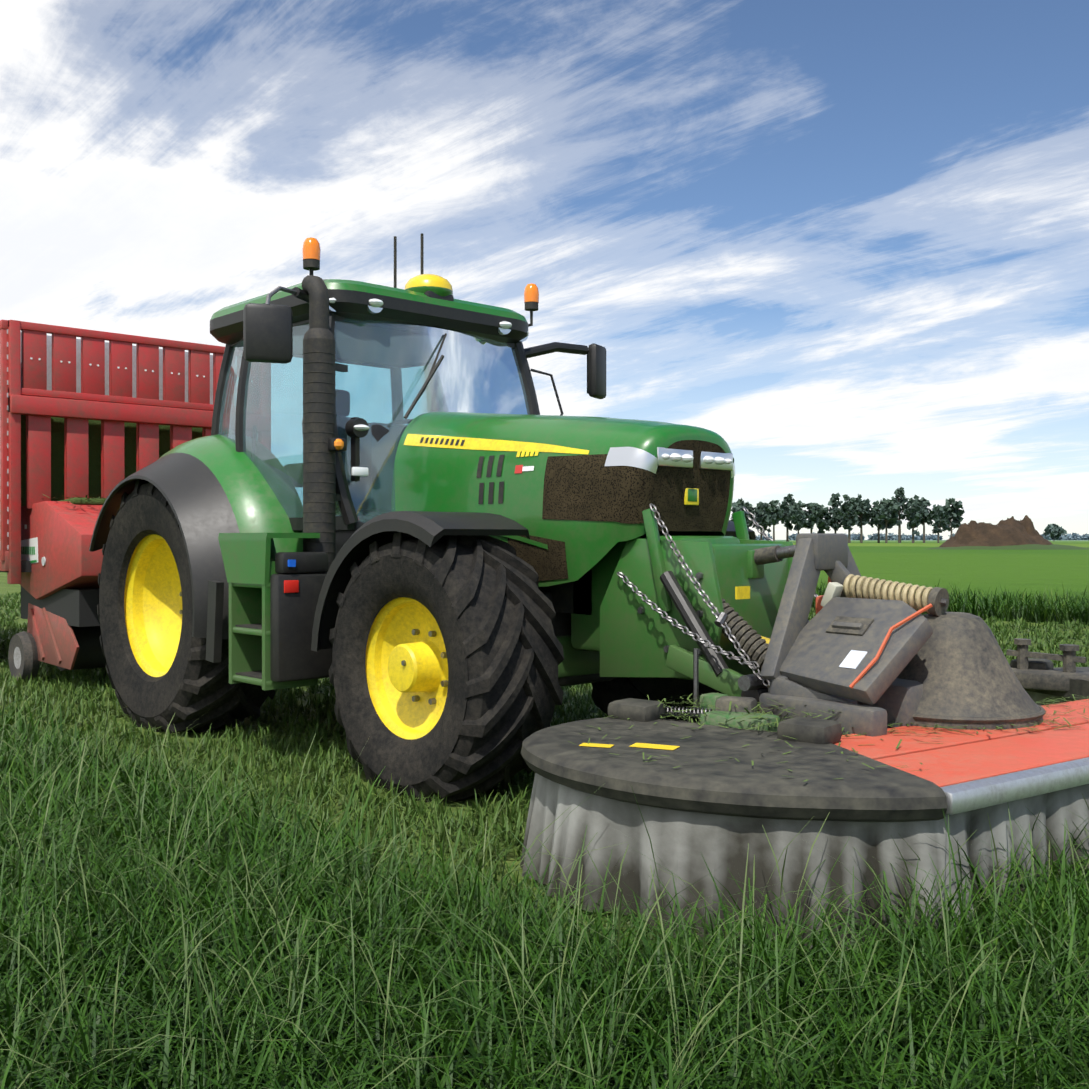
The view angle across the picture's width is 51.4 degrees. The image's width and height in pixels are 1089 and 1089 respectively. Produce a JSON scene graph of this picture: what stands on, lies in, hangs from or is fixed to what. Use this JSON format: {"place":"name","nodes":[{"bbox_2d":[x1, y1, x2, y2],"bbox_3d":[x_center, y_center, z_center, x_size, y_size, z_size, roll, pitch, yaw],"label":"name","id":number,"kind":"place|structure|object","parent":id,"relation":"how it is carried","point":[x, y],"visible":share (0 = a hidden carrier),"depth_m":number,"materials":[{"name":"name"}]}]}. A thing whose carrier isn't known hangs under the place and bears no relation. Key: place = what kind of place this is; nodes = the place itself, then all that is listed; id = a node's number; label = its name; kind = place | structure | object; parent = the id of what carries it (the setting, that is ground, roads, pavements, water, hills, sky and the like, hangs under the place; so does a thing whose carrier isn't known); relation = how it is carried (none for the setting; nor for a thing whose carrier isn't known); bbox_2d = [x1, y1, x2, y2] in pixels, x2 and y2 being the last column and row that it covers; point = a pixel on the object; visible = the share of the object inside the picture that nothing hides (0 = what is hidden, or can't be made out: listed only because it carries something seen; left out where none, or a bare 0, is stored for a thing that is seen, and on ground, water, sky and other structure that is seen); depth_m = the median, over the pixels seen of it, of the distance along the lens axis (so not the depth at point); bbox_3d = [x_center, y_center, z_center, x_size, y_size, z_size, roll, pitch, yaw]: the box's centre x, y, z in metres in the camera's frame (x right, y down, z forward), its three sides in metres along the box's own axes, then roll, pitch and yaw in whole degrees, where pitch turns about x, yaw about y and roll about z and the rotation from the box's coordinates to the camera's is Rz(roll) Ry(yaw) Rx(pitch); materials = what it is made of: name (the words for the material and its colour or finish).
{"place":"outdoors","nodes":[
{"label":"outdoors","id":0,"kind":"place"},
{"bbox_2d":[0,579,1088,1088],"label":"grass","id":1,"kind":"structure","parent":0,"point":[176,949],"depth_m":3.10,"materials":[{"name":"green plant"}]},
{"bbox_2d":[0,540,1088,1088],"bbox_3d":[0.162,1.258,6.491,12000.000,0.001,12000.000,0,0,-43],"label":"field ground","id":2,"kind":"structure","parent":0,"point":[918,562],"depth_m":33.90,"materials":[{"name":"green plant"}]},
{"bbox_2d":[0,319,270,682],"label":"forage wagon","id":3,"kind":"object","parent":2,"relation":"on","point":[90,420],"visible":0.48,"depth_m":10.09,"materials":[{"name":"red metal"}]},
{"bbox_2d":[89,233,808,802],"bbox_3d":[-0.514,-0.398,7.353,3.068,3.435,5.494,0,0,-43],"label":"tractor","id":4,"kind":"object","parent":2,"relation":"on","point":[441,595],"visible":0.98,"depth_m":6.33,"materials":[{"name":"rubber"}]},
{"bbox_2d":[520,503,1088,949],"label":"mower","id":5,"kind":"object","parent":2,"relation":"on","point":[878,719],"visible":0.92,"depth_m":3.97,"materials":[{"name":"grey metal"}]},
{"bbox_2d":[730,487,1088,542],"bbox_3d":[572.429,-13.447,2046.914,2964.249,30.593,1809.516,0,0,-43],"label":"tree row","id":6,"kind":"object","parent":2,"relation":"on","point":[917,511],"materials":[{"name":"green plant"}]},
{"bbox_2d":[927,515,1088,549],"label":"dirt mound","id":7,"kind":"object","parent":2,"relation":"on","point":[1011,533],"visible":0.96,"depth_m":147.14,"materials":[{"name":"brown soil"}]},
{"bbox_2d":[0,0,1088,539],"label":"sky","id":8,"kind":"structure","parent":0,"point":[844,244],"materials":[{"name":"blue"}]}
]}

